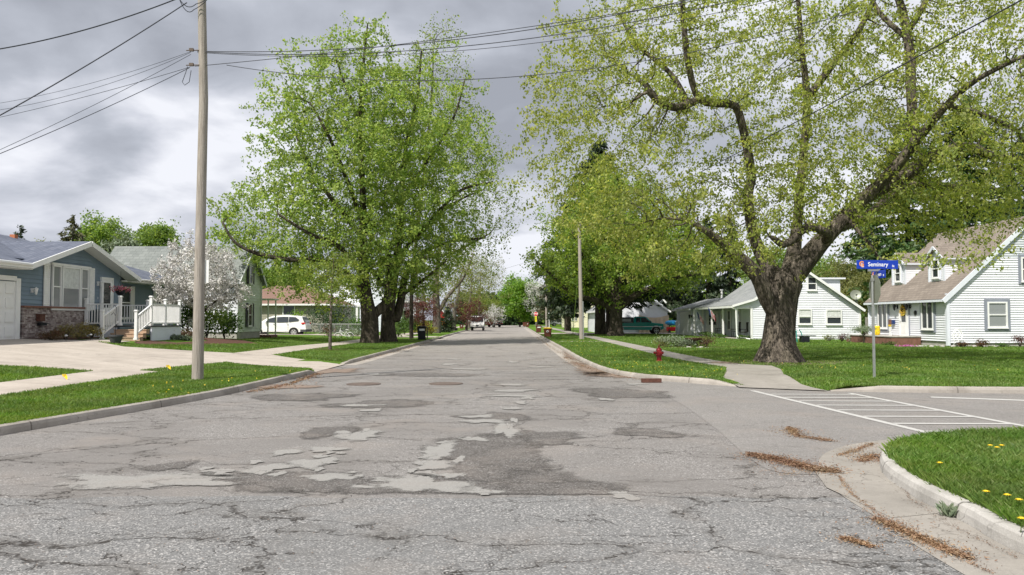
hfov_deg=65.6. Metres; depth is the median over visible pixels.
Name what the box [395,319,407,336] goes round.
shrub
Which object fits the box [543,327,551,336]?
wheelie bin
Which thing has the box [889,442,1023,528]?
grass
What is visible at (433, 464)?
pale road patch
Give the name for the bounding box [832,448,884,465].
leaf litter
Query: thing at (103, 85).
power line
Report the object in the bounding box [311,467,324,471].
pale road patch
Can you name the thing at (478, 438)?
pale road patch
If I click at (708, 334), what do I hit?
shrub
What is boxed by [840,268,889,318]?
tree
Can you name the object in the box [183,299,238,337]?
shrub
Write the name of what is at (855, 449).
leaf litter
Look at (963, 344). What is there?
shrub
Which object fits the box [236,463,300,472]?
pale road patch
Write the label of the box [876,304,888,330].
window
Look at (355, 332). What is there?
shrub
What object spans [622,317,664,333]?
pickup truck
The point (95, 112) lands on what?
power line
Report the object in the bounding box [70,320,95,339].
shrub
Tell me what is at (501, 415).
road patch
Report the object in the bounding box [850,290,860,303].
satellite dish
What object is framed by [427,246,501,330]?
street tree
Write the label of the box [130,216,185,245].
tree
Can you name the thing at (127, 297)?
window
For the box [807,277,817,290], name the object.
window
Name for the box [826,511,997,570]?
leaf litter
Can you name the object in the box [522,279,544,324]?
tree
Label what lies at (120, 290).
hanging basket
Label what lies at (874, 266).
street sign
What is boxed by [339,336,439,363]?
grass
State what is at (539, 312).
spruce tree
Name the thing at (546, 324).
utility pole
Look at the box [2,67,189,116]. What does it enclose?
power line
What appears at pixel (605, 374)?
dirt stain
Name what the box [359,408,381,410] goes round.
pale road patch
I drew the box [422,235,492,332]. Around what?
street tree
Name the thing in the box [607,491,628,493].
pale road patch
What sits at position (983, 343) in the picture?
shrub
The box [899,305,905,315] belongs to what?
door wreath
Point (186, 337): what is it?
shrub
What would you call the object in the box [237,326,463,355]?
pavement
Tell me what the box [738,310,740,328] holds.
window
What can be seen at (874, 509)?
leaf litter
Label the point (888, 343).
shrub
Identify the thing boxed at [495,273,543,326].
tree
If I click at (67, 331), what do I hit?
shrub
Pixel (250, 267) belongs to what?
window
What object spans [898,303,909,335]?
door
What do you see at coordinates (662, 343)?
shrub
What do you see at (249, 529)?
road
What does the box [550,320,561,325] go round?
parked suv
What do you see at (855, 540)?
leaf litter
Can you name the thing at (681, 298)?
spruce tree
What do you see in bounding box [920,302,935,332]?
window
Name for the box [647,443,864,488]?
leaf litter
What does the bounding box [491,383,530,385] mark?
pale road patch
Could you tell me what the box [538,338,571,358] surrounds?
leaf litter
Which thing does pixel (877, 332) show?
bucket
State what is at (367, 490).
dark road patch
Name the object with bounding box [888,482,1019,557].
leaf litter
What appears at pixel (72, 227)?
spruce tree
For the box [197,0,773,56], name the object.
power line
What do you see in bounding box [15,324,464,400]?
lawn
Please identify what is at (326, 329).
shrub
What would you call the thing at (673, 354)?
pavement
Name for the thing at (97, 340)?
front path
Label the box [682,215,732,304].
spruce tree
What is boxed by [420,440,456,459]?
pale road patch
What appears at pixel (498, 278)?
street tree
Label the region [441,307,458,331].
spruce tree
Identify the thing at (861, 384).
grass
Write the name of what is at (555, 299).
spruce tree
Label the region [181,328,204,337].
shrub
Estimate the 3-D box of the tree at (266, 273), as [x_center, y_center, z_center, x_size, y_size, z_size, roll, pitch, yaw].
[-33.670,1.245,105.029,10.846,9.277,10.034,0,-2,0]
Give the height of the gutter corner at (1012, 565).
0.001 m
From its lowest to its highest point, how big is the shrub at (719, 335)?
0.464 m
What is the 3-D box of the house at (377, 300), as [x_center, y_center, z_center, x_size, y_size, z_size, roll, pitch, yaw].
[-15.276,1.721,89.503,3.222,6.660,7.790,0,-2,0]
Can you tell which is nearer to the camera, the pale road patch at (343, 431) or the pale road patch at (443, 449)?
the pale road patch at (443, 449)
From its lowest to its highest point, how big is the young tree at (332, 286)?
5.014 m
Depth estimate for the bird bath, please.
40.62 m
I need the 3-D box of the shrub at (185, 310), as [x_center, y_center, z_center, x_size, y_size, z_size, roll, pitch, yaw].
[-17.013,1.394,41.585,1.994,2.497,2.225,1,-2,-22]
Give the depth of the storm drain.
20.05 m
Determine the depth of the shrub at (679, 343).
40.72 m
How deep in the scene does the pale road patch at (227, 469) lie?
8.43 m
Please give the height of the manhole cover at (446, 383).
0.018 m
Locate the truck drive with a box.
[539,333,674,333]
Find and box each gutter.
[345,326,485,364]
[521,325,585,367]
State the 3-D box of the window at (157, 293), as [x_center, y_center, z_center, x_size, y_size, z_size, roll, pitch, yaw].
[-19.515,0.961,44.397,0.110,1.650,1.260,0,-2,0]
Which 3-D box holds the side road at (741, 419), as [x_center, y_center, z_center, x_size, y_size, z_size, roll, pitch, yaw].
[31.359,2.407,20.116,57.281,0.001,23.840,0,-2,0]
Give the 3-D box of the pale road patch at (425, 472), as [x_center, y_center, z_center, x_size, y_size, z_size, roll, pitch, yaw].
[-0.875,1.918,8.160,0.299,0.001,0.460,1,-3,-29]
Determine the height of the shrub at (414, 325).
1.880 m
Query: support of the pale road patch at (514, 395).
on the road at (228, 430)
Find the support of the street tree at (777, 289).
on the lawn at (575, 329)
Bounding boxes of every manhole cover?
[346,382,380,385]
[429,382,462,384]
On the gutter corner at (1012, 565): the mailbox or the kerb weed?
the kerb weed
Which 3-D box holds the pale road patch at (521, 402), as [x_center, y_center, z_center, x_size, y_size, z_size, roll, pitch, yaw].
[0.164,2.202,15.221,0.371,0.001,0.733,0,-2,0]
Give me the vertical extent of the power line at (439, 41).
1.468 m
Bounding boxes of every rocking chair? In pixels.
[730,322,740,336]
[738,322,748,334]
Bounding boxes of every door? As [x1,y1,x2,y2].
[0,275,20,339]
[99,277,113,324]
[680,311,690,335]
[706,311,718,334]
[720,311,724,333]
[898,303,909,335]
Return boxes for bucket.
[875,324,879,334]
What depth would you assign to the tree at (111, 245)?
77.54 m
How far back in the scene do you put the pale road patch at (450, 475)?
8.15 m
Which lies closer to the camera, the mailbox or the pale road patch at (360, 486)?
the pale road patch at (360, 486)
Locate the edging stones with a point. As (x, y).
(953, 345)
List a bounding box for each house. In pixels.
[0,234,188,340]
[110,246,278,338]
[262,286,356,331]
[308,269,359,329]
[358,273,384,331]
[395,281,426,320]
[562,302,592,327]
[586,301,670,332]
[671,272,865,338]
[846,216,1023,345]
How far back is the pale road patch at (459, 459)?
9.03 m
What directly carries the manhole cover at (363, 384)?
on the road at (228, 430)
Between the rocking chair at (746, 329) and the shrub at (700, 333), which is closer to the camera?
the rocking chair at (746, 329)
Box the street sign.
[857,260,897,377]
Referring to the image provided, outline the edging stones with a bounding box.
[918,345,997,346]
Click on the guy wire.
(575, 305)
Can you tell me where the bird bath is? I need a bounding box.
[684,338,701,345]
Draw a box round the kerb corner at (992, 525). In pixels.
[880,449,1023,554]
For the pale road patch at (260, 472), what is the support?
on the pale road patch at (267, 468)
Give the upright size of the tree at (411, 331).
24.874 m
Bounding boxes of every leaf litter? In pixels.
[243,373,333,392]
[362,342,430,360]
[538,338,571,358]
[554,357,640,380]
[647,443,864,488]
[729,448,864,475]
[763,425,845,441]
[811,442,879,456]
[819,531,887,554]
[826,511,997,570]
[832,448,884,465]
[832,475,1001,573]
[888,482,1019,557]
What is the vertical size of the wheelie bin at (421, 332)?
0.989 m
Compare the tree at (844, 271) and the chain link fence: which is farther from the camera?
the tree at (844, 271)
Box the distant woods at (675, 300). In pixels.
[538,278,863,325]
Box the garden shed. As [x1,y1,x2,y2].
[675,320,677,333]
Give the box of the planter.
[108,305,123,342]
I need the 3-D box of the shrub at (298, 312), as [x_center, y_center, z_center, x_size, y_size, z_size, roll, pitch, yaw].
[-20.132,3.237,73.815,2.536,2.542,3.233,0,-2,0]
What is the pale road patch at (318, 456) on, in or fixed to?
on the road at (228, 430)
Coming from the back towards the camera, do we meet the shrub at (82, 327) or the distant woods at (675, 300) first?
the distant woods at (675, 300)
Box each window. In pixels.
[51,265,61,306]
[61,266,80,306]
[80,268,89,308]
[121,286,131,319]
[157,293,167,303]
[248,303,252,326]
[249,265,253,284]
[282,305,294,314]
[403,310,408,320]
[727,310,730,330]
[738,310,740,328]
[798,308,812,324]
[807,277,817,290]
[826,309,841,324]
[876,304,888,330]
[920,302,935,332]
[984,299,1010,330]
[1018,255,1023,283]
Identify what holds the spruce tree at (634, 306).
on the lawn at (575, 329)
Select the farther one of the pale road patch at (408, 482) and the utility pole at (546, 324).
the utility pole at (546, 324)
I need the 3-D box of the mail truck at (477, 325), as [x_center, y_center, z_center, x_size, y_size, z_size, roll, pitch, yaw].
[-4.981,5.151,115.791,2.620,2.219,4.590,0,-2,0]
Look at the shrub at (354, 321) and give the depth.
73.73 m
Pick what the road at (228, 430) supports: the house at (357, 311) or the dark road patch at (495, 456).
the dark road patch at (495, 456)
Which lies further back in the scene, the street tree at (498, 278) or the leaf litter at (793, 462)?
the street tree at (498, 278)
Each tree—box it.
[13,225,26,238]
[58,214,85,240]
[65,208,134,245]
[100,230,141,253]
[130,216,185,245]
[149,228,253,327]
[205,10,466,342]
[261,264,291,288]
[265,262,315,283]
[294,246,375,348]
[333,36,497,341]
[387,9,535,338]
[395,265,451,317]
[404,292,441,329]
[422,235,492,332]
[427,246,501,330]
[441,254,506,328]
[441,297,495,330]
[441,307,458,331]
[452,252,515,313]
[459,296,503,322]
[480,303,506,326]
[485,0,1023,362]
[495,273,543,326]
[519,154,727,335]
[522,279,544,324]
[528,140,677,333]
[532,284,561,326]
[536,230,591,330]
[571,229,648,333]
[649,233,684,326]
[667,214,705,318]
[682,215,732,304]
[710,221,744,294]
[733,240,786,286]
[811,251,850,277]
[813,252,870,317]
[836,205,888,332]
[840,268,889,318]
[844,115,951,301]
[847,324,879,342]
[886,93,1023,255]
[991,137,1023,222]
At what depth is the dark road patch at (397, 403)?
15.09 m
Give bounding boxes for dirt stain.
[259,384,321,388]
[312,368,359,373]
[564,351,578,360]
[568,362,608,375]
[584,372,629,377]
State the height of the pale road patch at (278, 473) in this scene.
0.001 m
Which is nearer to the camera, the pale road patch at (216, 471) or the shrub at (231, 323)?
the pale road patch at (216, 471)
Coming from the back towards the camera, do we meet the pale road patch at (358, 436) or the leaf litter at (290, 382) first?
the leaf litter at (290, 382)
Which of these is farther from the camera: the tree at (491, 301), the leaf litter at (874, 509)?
the tree at (491, 301)
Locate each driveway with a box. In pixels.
[0,339,343,371]
[260,334,442,336]
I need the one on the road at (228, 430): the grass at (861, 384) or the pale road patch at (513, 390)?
the pale road patch at (513, 390)
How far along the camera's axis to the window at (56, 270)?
32.17 m
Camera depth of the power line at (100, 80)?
20.68 m
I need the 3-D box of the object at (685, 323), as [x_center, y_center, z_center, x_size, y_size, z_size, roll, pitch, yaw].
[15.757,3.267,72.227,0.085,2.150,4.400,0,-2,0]
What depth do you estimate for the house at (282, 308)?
79.98 m
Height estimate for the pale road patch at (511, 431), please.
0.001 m
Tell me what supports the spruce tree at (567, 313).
on the lawn at (575, 329)
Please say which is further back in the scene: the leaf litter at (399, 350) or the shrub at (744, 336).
the shrub at (744, 336)
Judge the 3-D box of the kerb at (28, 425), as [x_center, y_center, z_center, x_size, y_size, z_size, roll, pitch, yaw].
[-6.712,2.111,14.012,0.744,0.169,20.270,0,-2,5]
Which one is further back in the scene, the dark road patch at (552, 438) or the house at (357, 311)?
the house at (357, 311)
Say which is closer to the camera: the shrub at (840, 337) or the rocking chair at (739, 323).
the shrub at (840, 337)
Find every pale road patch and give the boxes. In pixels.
[54,471,243,489]
[143,477,240,485]
[199,466,213,469]
[200,468,236,476]
[218,468,235,470]
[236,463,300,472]
[249,460,264,463]
[255,470,265,474]
[267,471,286,476]
[269,449,302,456]
[287,456,338,468]
[299,472,356,481]
[309,447,346,451]
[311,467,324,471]
[312,454,330,457]
[331,429,382,440]
[334,434,350,436]
[335,430,351,433]
[340,404,388,405]
[348,484,381,487]
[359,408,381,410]
[366,474,474,492]
[372,477,390,481]
[406,468,417,472]
[412,470,438,476]
[414,459,453,469]
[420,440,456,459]
[422,454,435,457]
[436,440,452,443]
[438,472,465,477]
[452,455,465,463]
[453,486,504,492]
[458,436,490,440]
[459,414,493,417]
[459,419,508,422]
[486,394,542,396]
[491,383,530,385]
[493,423,519,437]
[494,389,532,391]
[515,401,526,403]
[597,398,614,400]
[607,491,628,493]
[612,493,641,500]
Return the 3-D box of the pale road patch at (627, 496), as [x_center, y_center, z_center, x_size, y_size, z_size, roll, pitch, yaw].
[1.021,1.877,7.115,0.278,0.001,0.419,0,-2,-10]
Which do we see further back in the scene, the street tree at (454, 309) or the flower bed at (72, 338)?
the street tree at (454, 309)
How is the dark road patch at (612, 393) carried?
on the road at (228, 430)
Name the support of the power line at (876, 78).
attached to the utility pole at (581, 320)
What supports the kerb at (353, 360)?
on the road at (228, 430)
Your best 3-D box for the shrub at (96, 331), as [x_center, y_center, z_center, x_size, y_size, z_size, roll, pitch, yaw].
[-16.945,1.757,32.148,1.123,0.822,1.003,1,-2,-14]
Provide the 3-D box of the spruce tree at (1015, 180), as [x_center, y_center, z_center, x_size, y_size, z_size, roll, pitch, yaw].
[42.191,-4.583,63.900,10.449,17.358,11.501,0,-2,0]
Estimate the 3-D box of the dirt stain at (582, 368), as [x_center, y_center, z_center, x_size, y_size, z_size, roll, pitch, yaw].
[2.930,2.649,26.399,2.537,0.001,12.087,0,-2,0]
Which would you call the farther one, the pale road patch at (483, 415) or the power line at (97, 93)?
the power line at (97, 93)
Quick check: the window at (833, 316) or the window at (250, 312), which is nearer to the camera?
the window at (250, 312)
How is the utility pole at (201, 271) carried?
on the lawn at (308, 359)
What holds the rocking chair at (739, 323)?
on the house at (826, 306)
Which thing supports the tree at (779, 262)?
on the lawn at (575, 329)
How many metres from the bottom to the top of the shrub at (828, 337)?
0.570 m
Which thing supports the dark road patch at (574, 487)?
on the road at (228, 430)
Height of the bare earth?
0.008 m
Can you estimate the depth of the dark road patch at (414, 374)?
23.04 m
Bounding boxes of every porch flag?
[696,310,704,323]
[708,307,716,320]
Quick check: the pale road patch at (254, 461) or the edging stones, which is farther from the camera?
the edging stones
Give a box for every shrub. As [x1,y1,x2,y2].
[35,327,63,339]
[48,323,79,339]
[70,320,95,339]
[79,321,105,338]
[169,290,206,333]
[172,334,181,339]
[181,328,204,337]
[181,335,190,340]
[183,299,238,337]
[204,307,243,338]
[290,309,307,315]
[301,304,355,332]
[320,325,336,336]
[326,315,360,332]
[341,328,360,335]
[395,316,420,333]
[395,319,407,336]
[416,321,438,333]
[648,333,702,346]
[652,335,671,346]
[694,330,708,335]
[696,335,715,346]
[702,332,714,336]
[713,333,728,337]
[737,334,750,338]
[822,334,838,340]
[834,333,848,340]
[861,311,867,333]
[881,341,896,345]
[956,342,974,346]
[973,337,990,346]
[994,342,1010,346]
[1011,335,1023,346]
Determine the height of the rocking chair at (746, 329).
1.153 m
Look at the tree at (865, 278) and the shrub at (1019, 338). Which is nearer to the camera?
the shrub at (1019, 338)
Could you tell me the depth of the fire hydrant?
27.65 m
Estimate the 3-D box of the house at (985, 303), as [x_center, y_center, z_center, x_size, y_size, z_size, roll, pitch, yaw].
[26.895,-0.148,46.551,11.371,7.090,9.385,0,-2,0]
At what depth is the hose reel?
48.73 m
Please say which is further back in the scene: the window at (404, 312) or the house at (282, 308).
the window at (404, 312)
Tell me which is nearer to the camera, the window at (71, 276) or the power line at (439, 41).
the power line at (439, 41)
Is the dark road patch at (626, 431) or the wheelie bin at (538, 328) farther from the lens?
the wheelie bin at (538, 328)
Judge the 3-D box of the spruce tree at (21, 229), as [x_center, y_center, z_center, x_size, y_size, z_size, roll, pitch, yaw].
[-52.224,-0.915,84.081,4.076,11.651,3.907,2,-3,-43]
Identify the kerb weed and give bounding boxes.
[935,500,958,516]
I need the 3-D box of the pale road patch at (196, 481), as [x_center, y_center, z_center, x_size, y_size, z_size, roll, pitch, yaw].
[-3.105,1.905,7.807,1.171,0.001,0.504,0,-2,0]
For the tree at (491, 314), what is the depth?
159.56 m
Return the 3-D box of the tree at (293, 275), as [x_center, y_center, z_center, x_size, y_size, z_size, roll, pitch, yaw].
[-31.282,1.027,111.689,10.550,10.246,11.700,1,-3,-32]
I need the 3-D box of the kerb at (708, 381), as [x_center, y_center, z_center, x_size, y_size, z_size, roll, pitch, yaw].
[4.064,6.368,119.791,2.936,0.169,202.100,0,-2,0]
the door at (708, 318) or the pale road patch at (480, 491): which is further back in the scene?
the door at (708, 318)
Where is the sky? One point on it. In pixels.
(133, 159)
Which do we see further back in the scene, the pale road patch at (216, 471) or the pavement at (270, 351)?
the pavement at (270, 351)
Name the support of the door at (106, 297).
in the house at (58, 283)
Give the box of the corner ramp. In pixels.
[723,364,826,390]
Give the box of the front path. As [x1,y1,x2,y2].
[83,339,127,342]
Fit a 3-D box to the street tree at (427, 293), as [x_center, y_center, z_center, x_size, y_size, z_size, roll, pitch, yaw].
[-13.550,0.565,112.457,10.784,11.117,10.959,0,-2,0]
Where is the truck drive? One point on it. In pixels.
(624, 333)
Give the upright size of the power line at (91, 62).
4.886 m
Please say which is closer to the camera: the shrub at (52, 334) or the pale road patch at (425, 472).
the pale road patch at (425, 472)
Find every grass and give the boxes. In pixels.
[0,336,420,422]
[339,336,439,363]
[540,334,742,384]
[830,383,1023,389]
[878,425,1023,525]
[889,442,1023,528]
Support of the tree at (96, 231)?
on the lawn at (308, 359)
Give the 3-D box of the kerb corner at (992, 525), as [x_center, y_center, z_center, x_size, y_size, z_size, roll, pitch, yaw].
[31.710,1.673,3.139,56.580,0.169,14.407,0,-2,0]
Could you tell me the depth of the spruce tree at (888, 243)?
65.88 m
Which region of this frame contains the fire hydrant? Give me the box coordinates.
[653,346,663,360]
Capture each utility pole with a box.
[180,0,208,379]
[545,277,549,326]
[578,223,583,338]
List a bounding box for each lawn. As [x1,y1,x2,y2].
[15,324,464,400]
[528,325,1022,389]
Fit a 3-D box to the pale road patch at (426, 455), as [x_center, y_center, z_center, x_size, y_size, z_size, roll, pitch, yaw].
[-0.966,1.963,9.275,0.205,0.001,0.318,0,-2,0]
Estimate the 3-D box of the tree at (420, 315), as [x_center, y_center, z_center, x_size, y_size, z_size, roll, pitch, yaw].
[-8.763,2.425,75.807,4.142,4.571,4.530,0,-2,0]
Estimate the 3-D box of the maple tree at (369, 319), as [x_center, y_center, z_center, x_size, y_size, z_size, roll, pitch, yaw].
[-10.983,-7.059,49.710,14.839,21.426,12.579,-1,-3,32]
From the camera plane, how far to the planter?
30.38 m
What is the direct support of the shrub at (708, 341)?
on the flower bed
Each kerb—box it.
[0,370,315,435]
[340,325,487,364]
[522,325,737,386]
[830,385,1023,392]
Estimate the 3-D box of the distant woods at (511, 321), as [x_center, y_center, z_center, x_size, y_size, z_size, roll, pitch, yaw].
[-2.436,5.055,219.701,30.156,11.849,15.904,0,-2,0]
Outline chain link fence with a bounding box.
[311,324,358,333]
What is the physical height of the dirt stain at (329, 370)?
0.001 m
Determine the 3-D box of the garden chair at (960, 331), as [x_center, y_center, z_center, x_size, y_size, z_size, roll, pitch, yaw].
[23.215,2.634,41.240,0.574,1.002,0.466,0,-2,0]
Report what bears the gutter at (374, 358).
on the road at (228, 430)
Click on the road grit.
(479, 529)
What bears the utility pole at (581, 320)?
on the lawn at (575, 329)
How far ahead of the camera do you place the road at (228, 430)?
10.97 m
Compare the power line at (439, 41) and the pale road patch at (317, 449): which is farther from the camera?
the power line at (439, 41)
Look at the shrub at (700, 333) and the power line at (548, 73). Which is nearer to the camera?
the power line at (548, 73)
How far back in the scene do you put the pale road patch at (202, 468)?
8.48 m
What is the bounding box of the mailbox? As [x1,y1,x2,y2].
[36,314,48,324]
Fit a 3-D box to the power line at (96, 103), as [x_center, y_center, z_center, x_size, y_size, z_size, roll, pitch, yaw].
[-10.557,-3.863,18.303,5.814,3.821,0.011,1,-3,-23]
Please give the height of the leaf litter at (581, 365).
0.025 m
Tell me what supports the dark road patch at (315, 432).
on the road at (228, 430)
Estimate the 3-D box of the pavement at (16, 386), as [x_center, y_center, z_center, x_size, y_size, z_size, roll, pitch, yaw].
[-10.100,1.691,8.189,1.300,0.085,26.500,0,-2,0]
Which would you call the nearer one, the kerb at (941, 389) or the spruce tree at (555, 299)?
the kerb at (941, 389)
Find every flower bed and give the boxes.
[24,336,99,339]
[135,338,257,344]
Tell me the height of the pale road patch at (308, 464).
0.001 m
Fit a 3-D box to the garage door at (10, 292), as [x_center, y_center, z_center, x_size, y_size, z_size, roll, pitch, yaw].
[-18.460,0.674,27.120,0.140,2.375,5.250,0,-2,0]
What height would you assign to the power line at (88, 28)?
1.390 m
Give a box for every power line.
[0,0,173,48]
[0,2,186,115]
[0,54,190,149]
[0,68,188,153]
[1,52,190,109]
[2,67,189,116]
[3,52,188,102]
[195,0,697,66]
[197,0,735,54]
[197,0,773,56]
[206,0,686,51]
[227,11,854,80]
[582,0,854,233]
[587,0,1021,226]
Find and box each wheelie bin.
[417,326,427,339]
[536,325,541,332]
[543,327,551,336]
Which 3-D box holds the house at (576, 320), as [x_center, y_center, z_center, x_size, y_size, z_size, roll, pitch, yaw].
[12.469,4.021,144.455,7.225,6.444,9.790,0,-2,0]
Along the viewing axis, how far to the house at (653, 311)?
85.95 m
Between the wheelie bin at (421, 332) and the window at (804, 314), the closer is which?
the wheelie bin at (421, 332)
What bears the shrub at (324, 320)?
on the lawn at (308, 359)
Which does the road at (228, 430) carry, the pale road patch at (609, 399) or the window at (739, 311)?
the pale road patch at (609, 399)
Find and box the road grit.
[3,374,976,573]
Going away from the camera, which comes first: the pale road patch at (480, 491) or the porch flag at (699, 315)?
the pale road patch at (480, 491)
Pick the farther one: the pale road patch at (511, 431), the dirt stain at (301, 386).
the dirt stain at (301, 386)
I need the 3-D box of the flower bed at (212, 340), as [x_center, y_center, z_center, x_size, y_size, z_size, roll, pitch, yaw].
[-14.335,2.541,37.529,4.440,0.295,12.274,1,-2,-14]
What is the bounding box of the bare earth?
[711,360,841,364]
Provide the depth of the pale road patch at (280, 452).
9.58 m
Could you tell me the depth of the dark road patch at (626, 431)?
11.22 m
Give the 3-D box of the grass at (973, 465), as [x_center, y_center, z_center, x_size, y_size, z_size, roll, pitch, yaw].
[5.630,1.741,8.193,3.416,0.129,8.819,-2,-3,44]
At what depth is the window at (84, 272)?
34.27 m
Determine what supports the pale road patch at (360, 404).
on the dark road patch at (397, 403)
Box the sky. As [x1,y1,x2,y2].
[0,0,1023,319]
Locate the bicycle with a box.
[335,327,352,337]
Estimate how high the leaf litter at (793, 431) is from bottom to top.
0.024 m
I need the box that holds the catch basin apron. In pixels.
[815,439,936,517]
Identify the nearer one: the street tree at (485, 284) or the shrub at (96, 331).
the shrub at (96, 331)
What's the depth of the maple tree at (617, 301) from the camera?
66.67 m
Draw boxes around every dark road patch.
[141,460,196,470]
[218,471,374,492]
[253,392,359,400]
[301,426,360,438]
[318,399,433,407]
[333,475,462,494]
[377,373,480,376]
[418,433,560,482]
[422,470,583,494]
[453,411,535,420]
[476,480,629,494]
[490,430,580,447]
[569,388,672,398]
[614,427,685,437]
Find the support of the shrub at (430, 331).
on the lawn at (308, 359)
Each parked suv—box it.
[260,315,311,333]
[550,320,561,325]
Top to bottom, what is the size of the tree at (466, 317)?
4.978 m
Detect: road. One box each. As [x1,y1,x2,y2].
[0,325,856,498]
[0,496,963,574]
[615,375,1023,473]
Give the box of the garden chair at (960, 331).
[952,329,964,344]
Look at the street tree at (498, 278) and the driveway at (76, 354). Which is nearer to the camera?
the driveway at (76, 354)
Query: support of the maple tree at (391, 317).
on the lawn at (308, 359)
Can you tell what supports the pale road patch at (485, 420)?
on the road at (228, 430)
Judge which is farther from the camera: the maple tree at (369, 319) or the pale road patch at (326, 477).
the maple tree at (369, 319)
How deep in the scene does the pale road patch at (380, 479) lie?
7.90 m
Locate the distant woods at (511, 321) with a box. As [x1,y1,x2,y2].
[451,288,551,324]
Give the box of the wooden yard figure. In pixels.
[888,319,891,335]
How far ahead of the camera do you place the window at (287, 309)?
79.90 m
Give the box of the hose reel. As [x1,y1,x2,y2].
[796,329,815,342]
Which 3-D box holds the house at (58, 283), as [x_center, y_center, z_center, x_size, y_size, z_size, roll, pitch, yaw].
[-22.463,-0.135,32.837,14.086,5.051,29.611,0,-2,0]
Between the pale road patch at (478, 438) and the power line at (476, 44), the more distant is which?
the power line at (476, 44)
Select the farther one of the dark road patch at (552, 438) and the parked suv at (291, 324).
the parked suv at (291, 324)
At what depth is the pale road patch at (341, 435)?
10.90 m
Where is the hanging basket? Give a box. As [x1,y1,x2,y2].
[109,279,132,294]
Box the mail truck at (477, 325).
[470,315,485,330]
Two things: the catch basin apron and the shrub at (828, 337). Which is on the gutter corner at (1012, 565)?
the catch basin apron
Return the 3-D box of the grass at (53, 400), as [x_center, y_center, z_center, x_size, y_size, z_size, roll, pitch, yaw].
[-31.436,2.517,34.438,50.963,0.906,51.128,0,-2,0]
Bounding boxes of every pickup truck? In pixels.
[485,319,502,326]
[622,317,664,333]
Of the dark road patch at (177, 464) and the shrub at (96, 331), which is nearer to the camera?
the dark road patch at (177, 464)
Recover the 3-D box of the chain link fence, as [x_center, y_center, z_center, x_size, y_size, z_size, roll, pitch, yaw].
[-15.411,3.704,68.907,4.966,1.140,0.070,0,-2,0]
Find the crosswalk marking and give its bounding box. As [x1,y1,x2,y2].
[753,390,1023,432]
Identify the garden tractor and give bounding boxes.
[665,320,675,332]
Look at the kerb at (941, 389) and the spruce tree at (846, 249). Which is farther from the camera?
the spruce tree at (846, 249)
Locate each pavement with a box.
[0,368,154,394]
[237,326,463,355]
[542,326,743,366]
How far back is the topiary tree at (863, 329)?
47.86 m
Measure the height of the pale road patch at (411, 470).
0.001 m
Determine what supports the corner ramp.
on the lawn at (575, 329)
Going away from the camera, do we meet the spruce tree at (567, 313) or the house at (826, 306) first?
the house at (826, 306)
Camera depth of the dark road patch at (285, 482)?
7.78 m
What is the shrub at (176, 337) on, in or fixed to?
on the lawn at (308, 359)
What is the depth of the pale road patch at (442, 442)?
10.37 m
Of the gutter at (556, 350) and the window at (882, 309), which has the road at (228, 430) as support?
the gutter at (556, 350)
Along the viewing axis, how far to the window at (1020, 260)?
41.98 m
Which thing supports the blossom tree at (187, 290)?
on the flower bed at (212, 340)
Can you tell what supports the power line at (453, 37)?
attached to the utility pole at (201, 271)
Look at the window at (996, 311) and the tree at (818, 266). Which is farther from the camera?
the tree at (818, 266)
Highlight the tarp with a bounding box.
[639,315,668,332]
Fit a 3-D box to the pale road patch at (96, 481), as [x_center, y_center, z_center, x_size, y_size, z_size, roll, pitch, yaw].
[-3.629,1.908,7.859,2.219,0.001,1.028,0,-2,0]
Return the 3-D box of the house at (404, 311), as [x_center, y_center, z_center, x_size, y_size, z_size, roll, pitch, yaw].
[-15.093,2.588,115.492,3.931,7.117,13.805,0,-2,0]
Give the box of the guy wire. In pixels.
[572,276,577,337]
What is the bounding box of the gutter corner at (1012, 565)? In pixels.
[818,439,1023,574]
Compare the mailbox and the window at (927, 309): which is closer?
the mailbox
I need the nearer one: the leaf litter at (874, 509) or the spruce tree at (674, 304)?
the leaf litter at (874, 509)
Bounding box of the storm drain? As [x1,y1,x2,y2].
[641,378,661,382]
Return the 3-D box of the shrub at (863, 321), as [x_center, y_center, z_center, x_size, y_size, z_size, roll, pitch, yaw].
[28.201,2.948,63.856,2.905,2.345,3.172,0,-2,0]
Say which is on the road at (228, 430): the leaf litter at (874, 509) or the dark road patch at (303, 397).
the dark road patch at (303, 397)
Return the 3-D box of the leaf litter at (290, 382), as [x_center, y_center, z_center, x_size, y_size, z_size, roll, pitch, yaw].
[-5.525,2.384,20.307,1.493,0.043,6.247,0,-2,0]
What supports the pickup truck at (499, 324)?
on the road at (228, 430)
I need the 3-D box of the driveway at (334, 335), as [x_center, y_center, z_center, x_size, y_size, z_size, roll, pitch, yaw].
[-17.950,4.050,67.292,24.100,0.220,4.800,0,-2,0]
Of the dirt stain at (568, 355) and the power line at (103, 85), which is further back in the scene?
the dirt stain at (568, 355)

